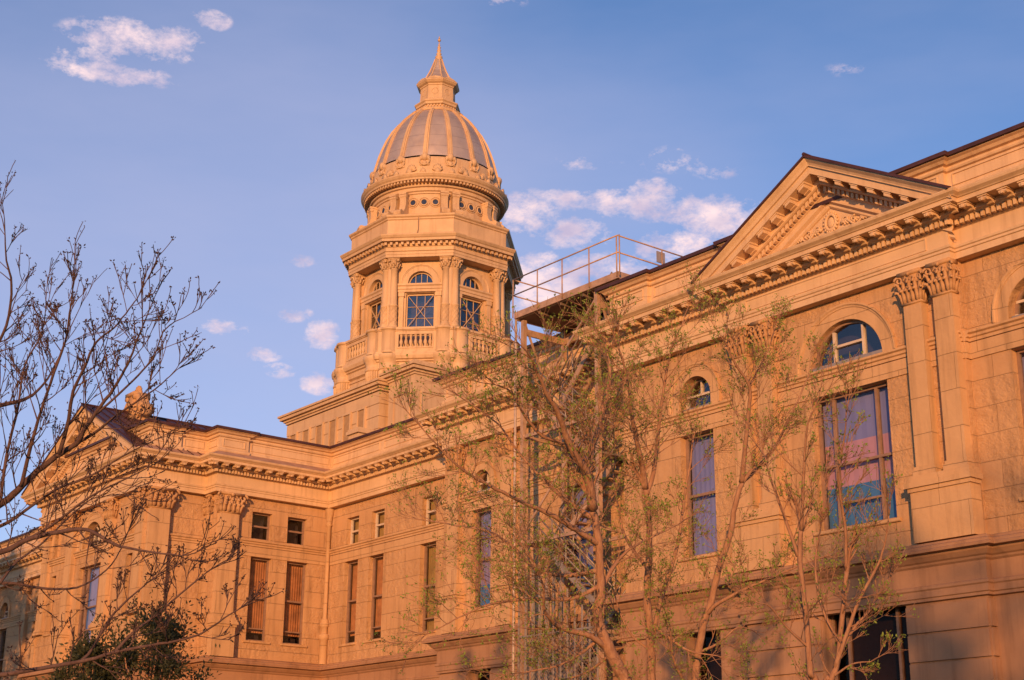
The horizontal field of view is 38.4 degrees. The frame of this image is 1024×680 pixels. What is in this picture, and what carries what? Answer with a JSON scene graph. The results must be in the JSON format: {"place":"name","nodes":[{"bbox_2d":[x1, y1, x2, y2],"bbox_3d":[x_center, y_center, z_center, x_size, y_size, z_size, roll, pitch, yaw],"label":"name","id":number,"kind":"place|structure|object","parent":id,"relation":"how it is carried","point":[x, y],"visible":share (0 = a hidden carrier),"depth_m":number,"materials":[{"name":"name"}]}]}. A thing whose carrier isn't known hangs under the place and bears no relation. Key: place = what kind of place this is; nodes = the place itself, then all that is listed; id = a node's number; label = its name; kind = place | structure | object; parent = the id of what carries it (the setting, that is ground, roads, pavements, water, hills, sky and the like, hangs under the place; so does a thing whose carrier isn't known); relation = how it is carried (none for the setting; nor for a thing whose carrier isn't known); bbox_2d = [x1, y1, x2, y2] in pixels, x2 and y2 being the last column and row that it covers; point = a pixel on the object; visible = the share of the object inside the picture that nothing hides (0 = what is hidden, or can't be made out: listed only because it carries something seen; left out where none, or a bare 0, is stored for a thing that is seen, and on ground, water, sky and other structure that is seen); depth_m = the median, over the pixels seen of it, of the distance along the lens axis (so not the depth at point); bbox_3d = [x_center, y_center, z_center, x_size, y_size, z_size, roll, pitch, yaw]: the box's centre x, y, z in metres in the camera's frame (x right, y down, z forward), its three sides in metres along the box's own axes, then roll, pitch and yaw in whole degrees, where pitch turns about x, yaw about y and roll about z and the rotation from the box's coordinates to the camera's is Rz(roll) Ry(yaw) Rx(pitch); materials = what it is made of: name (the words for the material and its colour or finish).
{"place":"outdoors","nodes":[
{"label":"outdoors","id":0,"kind":"place"},
{"bbox_2d":[0,0,1023,541],"label":"sky","id":1,"kind":"structure","parent":0,"point":[250,134],"materials":[{"name":"blue"}]},
{"label":"ground","id":2,"kind":"structure","parent":0,"visible":0},
{"bbox_2d":[29,626,136,679],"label":"evergreen bush","id":3,"kind":"object","parent":2,"relation":"on","point":[80,650],"visible":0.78,"depth_m":25.98,"materials":[{"name":"green plant"}]},
{"bbox_2d":[56,578,228,679],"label":"evergreen bush","id":4,"kind":"object","parent":2,"relation":"on","point":[156,669],"visible":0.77,"depth_m":26.68,"materials":[{"name":"green plant"}]},
{"bbox_2d":[0,160,286,679],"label":"bare tree","id":5,"kind":"object","parent":2,"relation":"on","point":[25,481],"visible":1,"depth_m":9.02,"materials":[{"name":"brown plant"}]},
{"bbox_2d":[0,36,1023,679],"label":"capitol building","id":6,"kind":"structure","parent":2,"relation":"on","point":[908,280],"depth_m":40.98,"materials":[{"name":"stone"}]},
{"bbox_2d":[0,629,6,661],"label":"window","id":7,"kind":"structure","parent":6,"relation":"in","point":[2,634],"depth_m":80.61,"materials":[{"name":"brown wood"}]},
{"bbox_2d":[1,605,7,618],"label":"window","id":8,"kind":"structure","parent":6,"relation":"in","point":[6,611],"depth_m":81.10,"materials":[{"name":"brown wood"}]},
{"bbox_2d":[76,564,100,643],"bbox_3d":[-16.803,10.641,59.031,0.236,3.150,2.100,14,-23,-36],"label":"window","id":9,"kind":"structure","parent":6,"relation":"in","point":[92,587],"depth_m":59.50,"materials":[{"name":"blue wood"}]},
{"bbox_2d":[89,524,100,546],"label":"window","id":10,"kind":"structure","parent":6,"relation":"in","point":[96,527],"depth_m":60.20,"materials":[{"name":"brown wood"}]},
{"bbox_2d":[126,555,131,615],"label":"window","id":11,"kind":"structure","parent":6,"relation":"in","point":[131,555],"depth_m":56.51,"materials":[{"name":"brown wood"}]},
{"bbox_2d":[246,557,268,641],"bbox_3d":[-10.113,10.166,57.516,0.920,3.220,0.510,14,-23,-36],"label":"window","id":12,"kind":"structure","parent":6,"relation":"in","point":[259,568],"depth_m":57.58,"materials":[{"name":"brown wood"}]},
{"bbox_2d":[251,513,269,540],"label":"window","id":13,"kind":"structure","parent":6,"relation":"in","point":[257,521],"depth_m":58.57,"materials":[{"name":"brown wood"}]},
{"bbox_2d":[283,562,305,644],"bbox_3d":[-8.831,10.494,58.486,0.960,3.220,0.510,14,-23,-36],"label":"window","id":14,"kind":"structure","parent":6,"relation":"in","point":[295,573],"depth_m":58.56,"materials":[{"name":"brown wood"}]},
{"bbox_2d":[287,518,304,544],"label":"window","id":15,"kind":"structure","parent":6,"relation":"in","point":[292,532],"depth_m":59.52,"materials":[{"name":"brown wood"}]},
{"bbox_2d":[345,561,357,643],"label":"window","id":16,"kind":"structure","parent":6,"relation":"in","point":[355,564],"depth_m":58.22,"materials":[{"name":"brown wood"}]},
{"bbox_2d":[350,517,358,543],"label":"window","id":17,"kind":"structure","parent":6,"relation":"in","point":[356,531],"depth_m":59.06,"materials":[{"name":"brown wood"}]},
{"bbox_2d":[369,301,381,328],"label":"tower window","id":18,"kind":"structure","parent":6,"relation":"in","point":[379,302],"depth_m":72.05,"materials":[{"name":"beige paint"}]},
{"bbox_2d":[370,555,382,639],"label":"window","id":19,"kind":"structure","parent":6,"relation":"in","point":[378,596],"depth_m":56.91,"materials":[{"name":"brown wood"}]},
{"bbox_2d":[373,281,380,290],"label":"tower window","id":20,"kind":"structure","parent":6,"relation":"in","point":[378,282],"depth_m":72.49,"materials":[{"name":"beige paint"}]},
{"bbox_2d":[375,510,384,537],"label":"window","id":21,"kind":"structure","parent":6,"relation":"in","point":[382,513],"depth_m":57.72,"materials":[{"name":"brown wood"}]},
{"bbox_2d":[406,293,434,326],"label":"tower window","id":22,"kind":"structure","parent":6,"relation":"in","point":[408,295],"depth_m":70.65,"materials":[{"name":"beige paint"}]},
{"bbox_2d":[409,273,432,282],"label":"tower window","id":23,"kind":"structure","parent":6,"relation":"in","point":[417,273],"depth_m":71.16,"materials":[{"name":"beige paint"}]},
{"bbox_2d":[422,543,435,631],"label":"window","id":24,"kind":"structure","parent":6,"relation":"in","point":[432,563],"depth_m":54.40,"materials":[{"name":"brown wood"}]},
{"bbox_2d":[426,497,435,524],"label":"window","id":25,"kind":"structure","parent":6,"relation":"in","point":[433,516],"depth_m":55.17,"materials":[{"name":"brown wood"}]},
{"bbox_2d":[461,297,482,331],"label":"tower window","id":26,"kind":"structure","parent":6,"relation":"in","point":[462,298],"depth_m":71.43,"materials":[{"name":"beige paint"}]},
{"bbox_2d":[465,278,479,289],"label":"tower window","id":27,"kind":"structure","parent":6,"relation":"in","point":[466,278],"depth_m":71.91,"materials":[{"name":"beige paint"}]},
{"bbox_2d":[475,508,490,607],"bbox_3d":[-0.784,7.134,48.014,0.231,3.220,1.040,14,-23,-36],"label":"window","id":28,"kind":"structure","parent":6,"relation":"in","point":[487,516],"depth_m":48.20,"materials":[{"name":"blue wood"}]},
{"bbox_2d":[475,669,490,679],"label":"window","id":29,"kind":"structure","parent":6,"relation":"in","point":[476,677],"depth_m":47.33,"materials":[{"name":"brown wood"}]},
{"bbox_2d":[477,471,489,491],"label":"window","id":30,"kind":"structure","parent":6,"relation":"in","point":[488,478],"depth_m":48.95,"materials":[{"name":"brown wood"}]},
{"bbox_2d":[570,486,592,591],"bbox_3d":[2.255,5.974,44.390,0.231,3.220,1.240,14,-23,-36],"label":"window","id":31,"kind":"structure","parent":6,"relation":"in","point":[583,541],"depth_m":44.57,"materials":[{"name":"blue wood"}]},
{"bbox_2d":[576,657,593,679],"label":"window","id":32,"kind":"structure","parent":6,"relation":"in","point":[591,657],"depth_m":43.77,"materials":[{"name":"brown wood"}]},
{"bbox_2d":[683,378,710,410],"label":"window","id":33,"kind":"structure","parent":6,"relation":"in","point":[707,389],"depth_m":39.55,"materials":[{"name":"white wood"}]},
{"bbox_2d":[685,431,716,556],"bbox_3d":[5.074,4.039,38.410,0.231,3.220,1.200,14,-23,-36],"label":"window","id":34,"kind":"structure","parent":6,"relation":"in","point":[702,488],"depth_m":38.64,"materials":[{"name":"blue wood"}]},
{"bbox_2d":[694,631,721,679],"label":"window","id":35,"kind":"structure","parent":6,"relation":"in","point":[715,669],"depth_m":37.71,"materials":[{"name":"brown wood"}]},
{"bbox_2d":[813,320,881,371],"bbox_3d":[8.188,0.107,35.320,0.650,1.081,2.160,14,-23,-36],"label":"window","id":36,"kind":"structure","parent":6,"relation":"in","point":[864,338],"depth_m":35.53,"materials":[{"name":"wood"}]},
{"bbox_2d":[817,383,896,530],"bbox_3d":[8.163,2.768,34.448,0.236,3.220,2.240,14,-23,-36],"label":"window","id":37,"kind":"structure","parent":6,"relation":"in","point":[876,431],"depth_m":34.58,"materials":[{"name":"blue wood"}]},
{"bbox_2d":[831,606,910,679],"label":"window","id":38,"kind":"structure","parent":6,"relation":"in","point":[893,666],"depth_m":33.57,"materials":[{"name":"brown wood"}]},
{"bbox_2d":[1012,287,1023,317],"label":"window","id":39,"kind":"structure","parent":6,"relation":"in","point":[1020,300],"depth_m":32.07,"materials":[{"name":"white wood"}]},
{"bbox_2d":[1016,349,1023,424],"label":"window","id":40,"kind":"structure","parent":6,"relation":"in","point":[1020,353],"depth_m":31.64,"materials":[{"name":"brown wood"}]},
{"bbox_2d":[361,286,713,679],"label":"budding tree","id":41,"kind":"object","parent":2,"relation":"on","point":[602,640],"visible":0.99,"depth_m":19.71,"materials":[{"name":"green plant"}]},
{"bbox_2d":[512,234,681,679],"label":"escape stair tower","id":42,"kind":"structure","parent":2,"relation":"on","point":[526,316],"depth_m":42.69,"materials":[{"name":"grey metal"}]},
{"bbox_2d":[542,260,865,679],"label":"budding tree","id":43,"kind":"object","parent":2,"relation":"on","point":[712,604],"visible":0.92,"depth_m":21.47,"materials":[{"name":"green plant"}]},
{"bbox_2d":[715,338,918,679],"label":"young tree","id":44,"kind":"object","parent":2,"relation":"on","point":[841,639],"visible":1,"depth_m":13.94,"materials":[{"name":"green plant"}]}
]}

